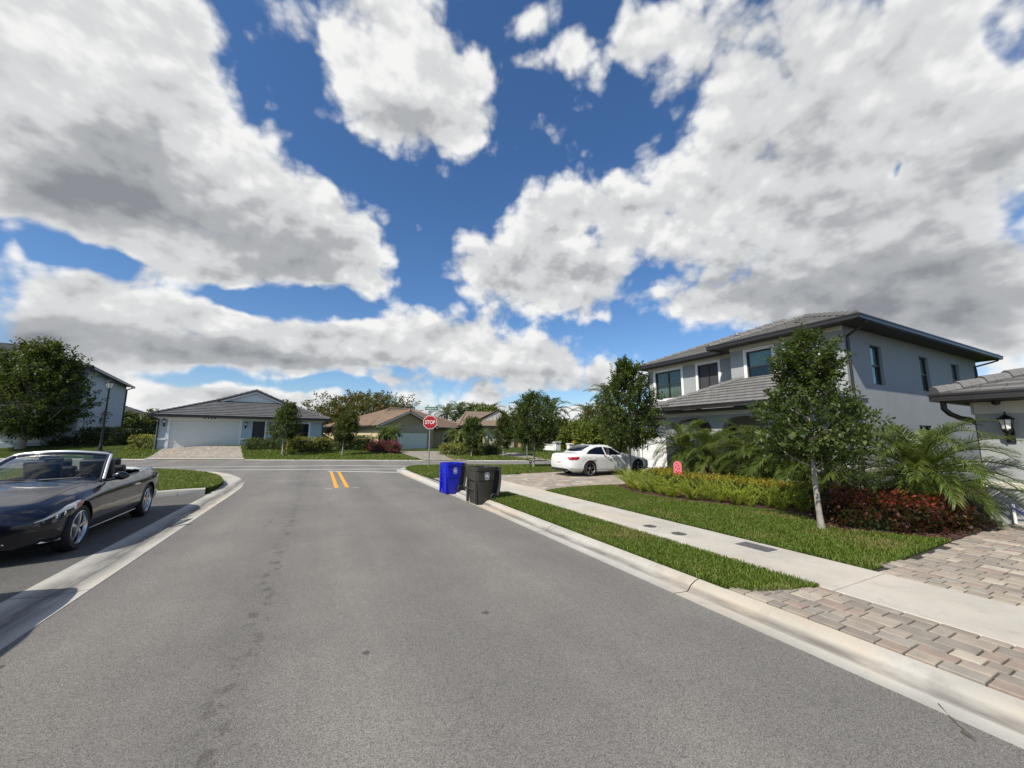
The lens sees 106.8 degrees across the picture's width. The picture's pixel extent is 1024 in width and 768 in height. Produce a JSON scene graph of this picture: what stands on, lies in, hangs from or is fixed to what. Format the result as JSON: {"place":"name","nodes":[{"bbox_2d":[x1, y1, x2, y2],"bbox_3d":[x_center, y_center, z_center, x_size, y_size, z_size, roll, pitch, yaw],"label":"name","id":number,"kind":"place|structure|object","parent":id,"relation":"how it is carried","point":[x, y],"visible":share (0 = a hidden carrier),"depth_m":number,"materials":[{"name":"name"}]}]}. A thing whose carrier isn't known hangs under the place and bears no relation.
{"place":"outdoors","nodes":[
{"label":"outdoors","id":0,"kind":"place"},
{"bbox_2d":[0,494,206,602],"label":"parking bay","id":1,"kind":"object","parent":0,"point":[22,570],"visible":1,"depth_m":5.50,"materials":[{"name":"asphalt"}]},
{"bbox_2d":[0,450,158,551],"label":"convertible car","id":2,"kind":"object","parent":1,"relation":"on","point":[54,501],"visible":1,"depth_m":5.96,"materials":[{"name":"black paint"}]},
{"bbox_2d":[0,468,223,493],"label":"lawn","id":3,"kind":"structure","parent":0,"point":[210,489],"depth_m":11.93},
{"bbox_2d":[145,446,243,458],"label":"driveway","id":4,"kind":"structure","parent":0,"point":[228,449],"depth_m":28.61,"materials":[{"name":"concrete"}]},
{"bbox_2d":[0,444,627,459],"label":"terrain","id":5,"kind":"structure","parent":0,"point":[11,451],"depth_m":29.64,"materials":[{"name":"plant"}]},
{"bbox_2d":[0,336,109,448],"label":"bushy tree","id":6,"kind":"object","parent":5,"relation":"on","point":[40,377],"visible":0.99,"depth_m":29.64,"materials":[{"name":"green plant"}]},
{"bbox_2d":[34,434,80,445],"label":"hedge","id":7,"kind":"object","parent":5,"relation":"on","point":[63,441],"visible":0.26,"depth_m":31.13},
{"bbox_2d":[0,342,134,447],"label":"two storey house","id":8,"kind":"structure","parent":5,"relation":"on","point":[117,399],"depth_m":35.62,"materials":[{"name":"paint"}]},
{"bbox_2d":[0,373,30,402],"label":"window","id":9,"kind":"structure","parent":8,"relation":"in","point":[22,385],"depth_m":30.54,"materials":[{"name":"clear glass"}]},
{"bbox_2d":[0,411,43,442],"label":"garage door","id":10,"kind":"structure","parent":8,"relation":"in","point":[2,440],"depth_m":30.07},
{"bbox_2d":[97,379,114,450],"bbox_3d":[-31.447,2.417,29.378,0.594,5.622,0.594,4,-9,-26],"label":"street lamp","id":11,"kind":"object","parent":5,"relation":"on","point":[109,384],"visible":0.91,"depth_m":29.35,"materials":[{"name":"black metal"}]},
{"bbox_2d":[71,426,143,445],"bbox_3d":[-34.037,4.719,32.017,4.390,2.429,3.163,0,-8,-1],"label":"hedge","id":12,"kind":"object","parent":5,"relation":"on","point":[111,436],"visible":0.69,"depth_m":31.24,"materials":[{"name":"plant"}]},
{"bbox_2d":[123,409,153,427],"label":"tree","id":13,"kind":"object","parent":5,"relation":"on","point":[132,418],"visible":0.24,"depth_m":52.24,"materials":[{"name":"green plant"}]},
{"bbox_2d":[126,432,162,449],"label":"hedge","id":14,"kind":"object","parent":5,"relation":"on","point":[147,441],"visible":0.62,"depth_m":29.63,"materials":[{"name":"plant"}]},
{"bbox_2d":[139,427,155,435],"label":"hedge","id":15,"kind":"object","parent":5,"relation":"on","point":[152,431],"visible":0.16,"depth_m":40.26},
{"bbox_2d":[141,408,159,427],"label":"tree","id":16,"kind":"object","parent":5,"relation":"on","point":[153,423],"visible":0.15,"depth_m":55.66,"materials":[{"name":"green plant"}]},
{"bbox_2d":[147,389,331,449],"bbox_3d":[-26.617,3.792,38.136,13.071,6.050,13.607,6,-10,-36],"label":"bungalow","id":17,"kind":"object","parent":5,"relation":"on","point":[235,419],"visible":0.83,"depth_m":32.41,"materials":[{"name":"blue paint"}]},
{"bbox_2d":[164,419,241,448],"bbox_3d":[-25.274,4.221,31.306,4.788,2.644,0.130,6,-10,-36],"label":"garage door","id":18,"kind":"structure","parent":17,"relation":"in","point":[185,432],"depth_m":31.21,"materials":[{"name":"metal"}]},
{"bbox_2d":[252,421,264,440],"bbox_3d":[-22.427,4.594,33.532,0.914,2.545,0.100,6,-10,-36],"label":"window","id":19,"kind":"structure","parent":17,"relation":"in","point":[258,429],"depth_m":33.60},
{"bbox_2d":[286,422,310,440],"bbox_3d":[-19.911,4.468,35.296,2.087,1.858,0.155,6,-10,-36],"label":"window","id":20,"kind":"structure","parent":17,"relation":"in","point":[306,426],"depth_m":35.71,"materials":[{"name":"clear glass"}]},
{"bbox_2d":[240,437,289,449],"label":"hedge","id":21,"kind":"object","parent":5,"relation":"on","point":[264,443],"visible":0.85,"depth_m":30.14,"materials":[{"name":"plant"}]},
{"bbox_2d":[265,399,306,453],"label":"street tree","id":22,"kind":"object","parent":5,"relation":"on","point":[284,416],"visible":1,"depth_m":28.68,"materials":[{"name":"green plant"}]},
{"bbox_2d":[285,436,334,451],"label":"hedge","id":23,"kind":"object","parent":5,"relation":"on","point":[316,445],"visible":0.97,"depth_m":31.33,"materials":[{"name":"plant"}]},
{"bbox_2d":[326,409,360,454],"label":"street tree","id":24,"kind":"object","parent":5,"relation":"on","point":[348,421],"visible":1,"depth_m":29.68,"materials":[{"name":"green plant"}]},
{"bbox_2d":[334,435,374,450],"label":"hedge","id":25,"kind":"object","parent":5,"relation":"on","point":[360,442],"visible":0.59,"depth_m":34.40,"materials":[{"name":"plant"}]},
{"bbox_2d":[282,389,432,424],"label":"spreading tree","id":26,"kind":"object","parent":5,"relation":"on","point":[378,403],"visible":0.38,"depth_m":58.70,"materials":[{"name":"green plant"}]},
{"bbox_2d":[360,438,402,453],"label":"shrub","id":27,"kind":"object","parent":5,"relation":"on","point":[379,446],"visible":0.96,"depth_m":32.02,"materials":[{"name":"plant"}]},
{"bbox_2d":[370,424,406,442],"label":"stem palm","id":28,"kind":"object","parent":5,"relation":"on","point":[389,432],"visible":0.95,"depth_m":34.52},
{"bbox_2d":[323,407,461,448],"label":"bungalow","id":29,"kind":"object","parent":5,"relation":"on","point":[416,436],"visible":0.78,"depth_m":41.62,"materials":[{"name":"beige paint"}]},
{"bbox_2d":[393,432,426,448],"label":"garage door","id":30,"kind":"structure","parent":29,"relation":"in","point":[409,440],"depth_m":41.10,"materials":[{"name":"metal"}]},
{"bbox_2d":[443,431,455,443],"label":"window","id":31,"kind":"structure","parent":29,"relation":"in","point":[447,439],"depth_m":46.94,"materials":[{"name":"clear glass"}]},
{"bbox_2d":[431,403,462,420],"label":"palm tree","id":32,"kind":"object","parent":5,"relation":"on","point":[446,411],"visible":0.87,"depth_m":66.28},
{"bbox_2d":[443,428,464,443],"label":"stem palm","id":33,"kind":"object","parent":5,"relation":"on","point":[457,438],"visible":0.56,"depth_m":34.06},
{"bbox_2d":[437,442,478,454],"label":"hedge","id":34,"kind":"object","parent":5,"relation":"on","point":[454,449],"visible":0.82,"depth_m":30.63,"materials":[{"name":"plant"}]},
{"bbox_2d":[446,401,474,418],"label":"palm tree","id":35,"kind":"object","parent":5,"relation":"on","point":[461,406],"visible":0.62,"depth_m":70.30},
{"bbox_2d":[439,402,495,421],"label":"background tree","id":36,"kind":"object","parent":5,"relation":"on","point":[477,406],"visible":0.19,"depth_m":71.51,"materials":[{"name":"green plant"}]},
{"bbox_2d":[460,415,484,455],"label":"street tree","id":37,"kind":"object","parent":5,"relation":"on","point":[469,428],"visible":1,"depth_m":29.55,"materials":[{"name":"green plant"}]},
{"bbox_2d":[0,447,951,591],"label":"grass","id":38,"kind":"structure","parent":5,"relation":"on","point":[668,551],"depth_m":6.84,"materials":[{"name":"plant"}]},
{"bbox_2d":[474,428,493,445],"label":"stem palm","id":39,"kind":"object","parent":5,"relation":"on","point":[483,435],"visible":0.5,"depth_m":35.65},
{"bbox_2d":[472,442,501,454],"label":"hedge","id":40,"kind":"object","parent":5,"relation":"on","point":[487,448],"visible":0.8,"depth_m":31.65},
{"bbox_2d":[456,410,534,446],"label":"bungalow","id":41,"kind":"object","parent":5,"relation":"on","point":[489,419],"visible":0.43,"depth_m":49.14,"materials":[{"name":"beige paint"}]},
{"bbox_2d":[486,430,511,446],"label":"garage door","id":42,"kind":"structure","parent":41,"relation":"in","point":[490,435],"depth_m":47.96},
{"bbox_2d":[490,412,516,455],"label":"street tree","id":43,"kind":"object","parent":5,"relation":"on","point":[501,424],"visible":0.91,"depth_m":29.61,"materials":[{"name":"green plant"}]},
{"bbox_2d":[520,442,545,451],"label":"hedge","id":44,"kind":"object","parent":5,"relation":"on","point":[530,448],"visible":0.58,"depth_m":34.88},
{"bbox_2d":[543,442,560,450],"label":"garden wall","id":45,"kind":"structure","parent":5,"relation":"on","point":[554,447],"depth_m":37.75,"materials":[{"name":"white paint"}]},
{"bbox_2d":[538,397,573,443],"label":"palm tree","id":46,"kind":"object","parent":5,"relation":"on","point":[555,401],"visible":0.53,"depth_m":48.00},
{"bbox_2d":[554,419,582,448],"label":"background tree","id":47,"kind":"object","parent":5,"relation":"on","point":[564,438],"visible":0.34,"depth_m":43.16,"materials":[{"name":"green plant"}]},
{"bbox_2d":[568,402,600,420],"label":"palm tree","id":48,"kind":"object","parent":5,"relation":"on","point":[583,409],"visible":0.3,"depth_m":60.40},
{"bbox_2d":[571,417,612,446],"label":"background tree","id":49,"kind":"object","parent":5,"relation":"on","point":[589,433],"visible":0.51,"depth_m":38.77,"materials":[{"name":"green plant"}]},
{"bbox_2d":[578,401,608,422],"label":"background tree","id":50,"kind":"object","parent":5,"relation":"on","point":[591,412],"visible":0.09,"depth_m":49.59,"materials":[{"name":"green plant"}]},
{"bbox_2d":[583,384,621,405],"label":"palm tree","id":51,"kind":"object","parent":5,"relation":"on","point":[601,392],"visible":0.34,"depth_m":52.67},
{"bbox_2d":[400,451,466,459],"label":"driveway","id":52,"kind":"structure","parent":0,"point":[421,455],"depth_m":29.86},
{"bbox_2d":[405,468,563,478],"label":"lawn","id":53,"kind":"structure","parent":0,"point":[439,477],"depth_m":16.15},
{"bbox_2d":[423,407,437,466],"bbox_3d":[-4.194,2.720,19.447,0.718,3.090,0.086,2,-8,-10],"label":"stop sign","id":54,"kind":"object","parent":53,"relation":"on","point":[430,422],"visible":1,"depth_m":19.51,"materials":[{"name":"red"}]},
{"bbox_2d":[506,388,563,466],"bbox_3d":[1.179,2.306,20.059,2.999,4.144,3.387,-2,-8,17],"label":"street tree","id":55,"kind":"object","parent":53,"relation":"on","point":[527,408],"visible":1,"depth_m":19.83,"materials":[{"name":"green plant"}]},
{"bbox_2d":[0,459,1023,767],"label":"road","id":56,"kind":"structure","parent":0,"point":[374,615],"depth_m":2.86,"materials":[{"name":"asphalt"}]},
{"bbox_2d":[439,462,466,493],"bbox_3d":[-1.793,2.844,11.567,0.715,0.892,0.560,6,-10,-34],"label":"wheeled bin","id":57,"kind":"object","parent":56,"relation":"on","point":[453,475],"visible":0.97,"depth_m":11.37,"materials":[{"name":"blue plastic"}]},
{"bbox_2d":[466,465,500,503],"bbox_3d":[-0.741,2.610,9.916,0.786,0.911,0.632,5,-9,-32],"label":"wheeled bin","id":58,"kind":"object","parent":56,"relation":"on","point":[483,484],"visible":0.91,"depth_m":9.70,"materials":[{"name":"grey plastic"}]},
{"bbox_2d":[938,703,976,741],"bbox_3d":[2.680,2.046,2.310,0.045,0.024,0.338,-3,-8,21],"label":"road crack","id":59,"kind":"object","parent":56,"relation":"on","point":[965,733],"visible":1,"depth_m":2.22,"materials":[{"name":"asphalt"}]},
{"bbox_2d":[0,0,1023,421],"label":"sky","id":60,"kind":"structure","parent":0,"point":[441,202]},
{"bbox_2d":[497,453,547,459],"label":"driveway","id":61,"kind":"structure","parent":0,"point":[506,454],"depth_m":30.35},
{"bbox_2d":[501,468,690,490],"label":"driveway","id":62,"kind":"structure","parent":0,"point":[547,480],"depth_m":14.35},
{"bbox_2d":[551,444,647,475],"bbox_3d":[3.945,3.298,16.848,4.455,1.311,2.016,4,-9,-26],"label":"sedan car","id":63,"kind":"object","parent":62,"relation":"on","point":[588,459],"visible":0.94,"depth_m":15.94,"materials":[{"name":"white paint"}]},
{"bbox_2d":[585,354,668,474],"bbox_3d":[4.462,1.232,14.714,3.190,4.847,2.881,-4,-9,31],"label":"street tree","id":64,"kind":"object","parent":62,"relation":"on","point":[634,436],"visible":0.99,"depth_m":14.34,"materials":[{"name":"green plant"}]},
{"bbox_2d":[235,459,985,488],"bbox_3d":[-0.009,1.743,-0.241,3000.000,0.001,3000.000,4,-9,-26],"label":"ground","id":65,"kind":"structure","parent":0,"point":[974,486],"depth_m":15.14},
{"bbox_2d":[0,471,244,649],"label":"kerb","id":66,"kind":"structure","parent":65,"relation":"on","point":[24,614],"depth_m":4.75,"materials":[{"name":"concrete"}]},
{"bbox_2d":[154,488,205,497],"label":"kerb","id":67,"kind":"structure","parent":65,"relation":"on","point":[180,492],"depth_m":10.65,"materials":[{"name":"concrete"}]},
{"bbox_2d":[0,458,550,460],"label":"kerb","id":68,"kind":"structure","parent":65,"relation":"on","point":[310,460],"depth_m":26.36,"materials":[{"name":"concrete"}]},
{"bbox_2d":[397,468,1023,748],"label":"kerb","id":69,"kind":"structure","parent":65,"relation":"on","point":[996,713],"depth_m":3.12,"materials":[{"name":"concrete"}]},
{"bbox_2d":[491,500,813,591],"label":"lawn","id":70,"kind":"structure","parent":0,"point":[701,578],"depth_m":4.95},
{"bbox_2d":[466,477,1023,647],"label":"pavement","id":71,"kind":"structure","parent":0,"point":[994,619],"depth_m":4.33,"materials":[{"name":"concrete"}]},
{"bbox_2d":[640,524,659,528],"bbox_3d":[2.487,2.568,6.849,0.318,0.020,0.318,-6,-10,40],"label":"utility cover","id":72,"kind":"object","parent":71,"relation":"on","point":[650,526],"visible":1,"depth_m":6.82,"materials":[{"name":"metal"}]},
{"bbox_2d":[668,531,689,536],"bbox_3d":[2.781,2.498,6.328,0.344,0.020,0.344,4,-9,-26],"label":"utility cover","id":73,"kind":"object","parent":71,"relation":"on","point":[679,533],"visible":1,"depth_m":6.32,"materials":[{"name":"metal"}]},
{"bbox_2d":[731,541,781,553],"bbox_3d":[3.595,2.408,5.598,0.350,0.026,0.540,4,-9,-26],"label":"utility cover","id":74,"kind":"object","parent":71,"relation":"on","point":[757,547],"visible":0.82,"depth_m":5.56,"materials":[{"name":"concrete"}]},
{"bbox_2d":[549,489,951,570],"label":"lawn","id":75,"kind":"structure","parent":0,"point":[912,555],"depth_m":5.77,"materials":[{"name":"plant"}]},
{"bbox_2d":[743,319,898,528],"bbox_3d":[5.589,0.699,7.166,2.530,3.841,2.462,4,-9,-26],"label":"street tree","id":76,"kind":"object","parent":75,"relation":"on","point":[820,374],"visible":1,"depth_m":6.82,"materials":[{"name":"green plant"}]},
{"bbox_2d":[616,484,1003,540],"bbox_3d":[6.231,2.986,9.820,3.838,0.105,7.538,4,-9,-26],"label":"bark mulch","id":77,"kind":"object","parent":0,"point":[971,522],"visible":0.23,"depth_m":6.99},
{"bbox_2d":[614,468,645,486],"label":"foxtail fern","id":78,"kind":"object","parent":77,"relation":"on","point":[627,472],"visible":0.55,"depth_m":12.11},
{"bbox_2d":[614,467,647,488],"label":"foxtail fern","id":79,"kind":"object","parent":77,"relation":"on","point":[631,485],"visible":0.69,"depth_m":11.79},
{"bbox_2d":[622,470,661,490],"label":"foxtail fern","id":80,"kind":"object","parent":77,"relation":"on","point":[637,486],"visible":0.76,"depth_m":11.33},
{"bbox_2d":[634,470,664,492],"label":"foxtail fern","id":81,"kind":"object","parent":77,"relation":"on","point":[650,488],"visible":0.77,"depth_m":10.97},
{"bbox_2d":[643,470,679,493],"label":"foxtail fern","id":82,"kind":"object","parent":77,"relation":"on","point":[658,491],"visible":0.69,"depth_m":10.72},
{"bbox_2d":[656,474,686,496],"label":"foxtail fern","id":83,"kind":"object","parent":77,"relation":"on","point":[673,494],"visible":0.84,"depth_m":10.21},
{"bbox_2d":[654,478,692,495],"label":"foxtail fern","id":84,"kind":"object","parent":77,"relation":"on","point":[669,485],"visible":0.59,"depth_m":10.42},
{"bbox_2d":[673,461,681,474],"bbox_3d":[5.013,2.773,11.479,0.235,0.879,0.021,-1,-8,11],"label":"yard sign","id":85,"kind":"object","parent":77,"relation":"on","point":[677,466],"visible":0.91,"depth_m":11.51,"materials":[{"name":"red"}]},
{"bbox_2d":[642,419,731,472],"bbox_3d":[6.430,2.440,14.212,3.198,2.330,3.284,4,-9,-26],"label":"date palm","id":86,"kind":"object","parent":77,"relation":"on","point":[676,453],"visible":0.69,"depth_m":13.98,"materials":[{"name":"plant"}]},
{"bbox_2d":[666,473,717,499],"bbox_3d":[4.623,2.661,9.886,1.188,0.700,1.055,-3,-8,20],"label":"foxtail fern","id":87,"kind":"object","parent":77,"relation":"on","point":[690,496],"visible":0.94,"depth_m":9.79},
{"bbox_2d":[683,473,722,499],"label":"foxtail fern","id":88,"kind":"object","parent":77,"relation":"on","point":[704,497],"visible":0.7,"depth_m":9.71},
{"bbox_2d":[671,425,743,476],"bbox_3d":[7.182,2.528,13.333,3.040,2.223,2.981,-2,-8,15],"label":"date palm","id":89,"kind":"object","parent":77,"relation":"on","point":[709,458],"visible":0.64,"depth_m":13.05,"materials":[{"name":"plant"}]},
{"bbox_2d":[696,472,747,501],"bbox_3d":[5.198,2.575,9.445,1.206,0.749,1.346,-3,-9,24],"label":"foxtail fern","id":90,"kind":"object","parent":77,"relation":"on","point":[723,497],"visible":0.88,"depth_m":9.44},
{"bbox_2d":[713,477,760,504],"bbox_3d":[5.388,2.591,9.145,1.052,0.639,1.061,-4,-9,29],"label":"foxtail fern","id":91,"kind":"object","parent":77,"relation":"on","point":[732,497],"visible":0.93,"depth_m":9.07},
{"bbox_2d":[642,465,841,508],"bbox_3d":[5.774,2.850,10.911,2.099,0.687,6.219,3,-8,-16],"label":"hedge","id":92,"kind":"object","parent":77,"relation":"on","point":[760,482],"visible":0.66,"depth_m":9.87,"materials":[{"name":"green plant"}]},
{"bbox_2d":[699,418,793,479],"bbox_3d":[7.496,2.165,11.583,2.991,2.284,2.935,7,-10,-38],"label":"date palm","id":93,"kind":"object","parent":77,"relation":"on","point":[747,458],"visible":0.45,"depth_m":11.49,"materials":[{"name":"plant"}]},
{"bbox_2d":[730,477,781,505],"bbox_3d":[5.641,2.538,8.960,1.085,0.695,1.091,4,-9,-26],"label":"foxtail fern","id":94,"kind":"object","parent":77,"relation":"on","point":[753,501],"visible":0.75,"depth_m":8.94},
{"bbox_2d":[745,480,793,506],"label":"foxtail fern","id":95,"kind":"object","parent":77,"relation":"on","point":[769,502],"visible":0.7,"depth_m":8.86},
{"bbox_2d":[754,480,805,510],"bbox_3d":[6.020,2.470,8.447,1.154,0.691,1.066,4,-9,-26],"label":"foxtail fern","id":96,"kind":"object","parent":77,"relation":"on","point":[784,503],"visible":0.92,"depth_m":8.44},
{"bbox_2d":[737,425,852,484],"bbox_3d":[7.699,2.232,10.438,2.690,2.247,3.122,-7,-10,41],"label":"date palm","id":97,"kind":"object","parent":77,"relation":"on","point":[780,468],"visible":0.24,"depth_m":10.29,"materials":[{"name":"plant"}]},
{"bbox_2d":[776,486,822,511],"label":"foxtail fern","id":98,"kind":"object","parent":77,"relation":"on","point":[799,505],"visible":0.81,"depth_m":8.22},
{"bbox_2d":[771,438,903,491],"bbox_3d":[8.148,2.244,9.586,2.724,1.863,2.837,4,-9,-26],"label":"date palm","id":99,"kind":"object","parent":77,"relation":"on","point":[839,478],"visible":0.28,"depth_m":9.32,"materials":[{"name":"plant"}]},
{"bbox_2d":[807,482,982,536],"bbox_3d":[7.025,2.301,7.270,2.845,0.858,2.315,4,-9,-26],"label":"hedge","id":100,"kind":"object","parent":77,"relation":"on","point":[845,505],"visible":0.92,"depth_m":6.66,"materials":[{"name":"plant"}]},
{"bbox_2d":[818,416,1023,529],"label":"date palm","id":101,"kind":"object","parent":77,"relation":"on","point":[920,463],"visible":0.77,"depth_m":7.32,"materials":[{"name":"plant"}]},
{"bbox_2d":[729,586,1023,699],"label":"driveway","id":102,"kind":"structure","parent":0,"point":[959,652],"depth_m":3.11,"materials":[{"name":"stone"}]},
{"bbox_2d":[808,523,1023,686],"bbox_3d":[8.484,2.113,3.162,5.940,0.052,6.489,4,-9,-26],"label":"driveway","id":103,"kind":"structure","parent":0,"point":[982,564],"depth_m":4.78,"materials":[{"name":"stone"}]},
{"bbox_2d":[927,368,1023,524],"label":"bungalow","id":104,"kind":"object","parent":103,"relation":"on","point":[998,396],"visible":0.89,"depth_m":7.53,"materials":[{"name":"grey paint"}]},
{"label":"driveway bed","id":105,"kind":"structure","parent":0,"visible":0},
{"bbox_2d":[615,310,1003,488],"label":"two storey house","id":106,"kind":"structure","parent":105,"relation":"on","point":[897,371],"depth_m":14.85,"materials":[{"name":"grey paint"}]},
{"bbox_2d":[653,366,683,401],"bbox_3d":[8.191,0.044,19.811,0.193,1.660,1.896,4,-9,-26],"label":"window","id":107,"kind":"structure","parent":106,"relation":"in","point":[670,382],"depth_m":19.81,"materials":[{"name":"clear glass"}]},
{"bbox_2d":[640,425,696,467],"bbox_3d":[7.847,3.193,19.233,0.130,2.180,3.580,4,-9,-26],"label":"garage door","id":108,"kind":"structure","parent":106,"relation":"in","point":[648,454],"depth_m":19.87,"materials":[{"name":"metal"}]},
{"bbox_2d":[695,359,721,390],"bbox_3d":[9.195,-0.284,17.761,0.125,1.560,1.306,4,-9,-26],"label":"window","id":109,"kind":"structure","parent":106,"relation":"in","point":[710,373],"depth_m":17.83,"materials":[{"name":"grey"}]},
{"bbox_2d":[728,424,737,463],"bbox_3d":[9.477,2.823,16.495,0.113,2.180,1.000,4,-9,-26],"label":"front door","id":110,"kind":"structure","parent":106,"relation":"in","point":[730,429],"depth_m":16.42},
{"bbox_2d":[742,344,776,377],"bbox_3d":[9.722,-0.705,14.879,0.155,1.510,1.226,4,-9,-26],"label":"window","id":111,"kind":"structure","parent":106,"relation":"in","point":[755,356],"depth_m":15.07,"materials":[{"name":"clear glass"}]},
{"bbox_2d":[869,346,881,384],"bbox_3d":[12.805,-0.644,13.487,0.870,1.400,0.085,4,-9,-26],"label":"window","id":112,"kind":"structure","parent":106,"relation":"in","point":[872,352],"depth_m":13.64,"materials":[{"name":"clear glass"}]},
{"bbox_2d":[919,357,928,391],"bbox_3d":[16.469,-0.373,15.306,0.870,1.400,0.085,4,-9,-26],"label":"window","id":113,"kind":"structure","parent":106,"relation":"in","point":[920,362],"depth_m":15.47,"materials":[{"name":"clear glass"}]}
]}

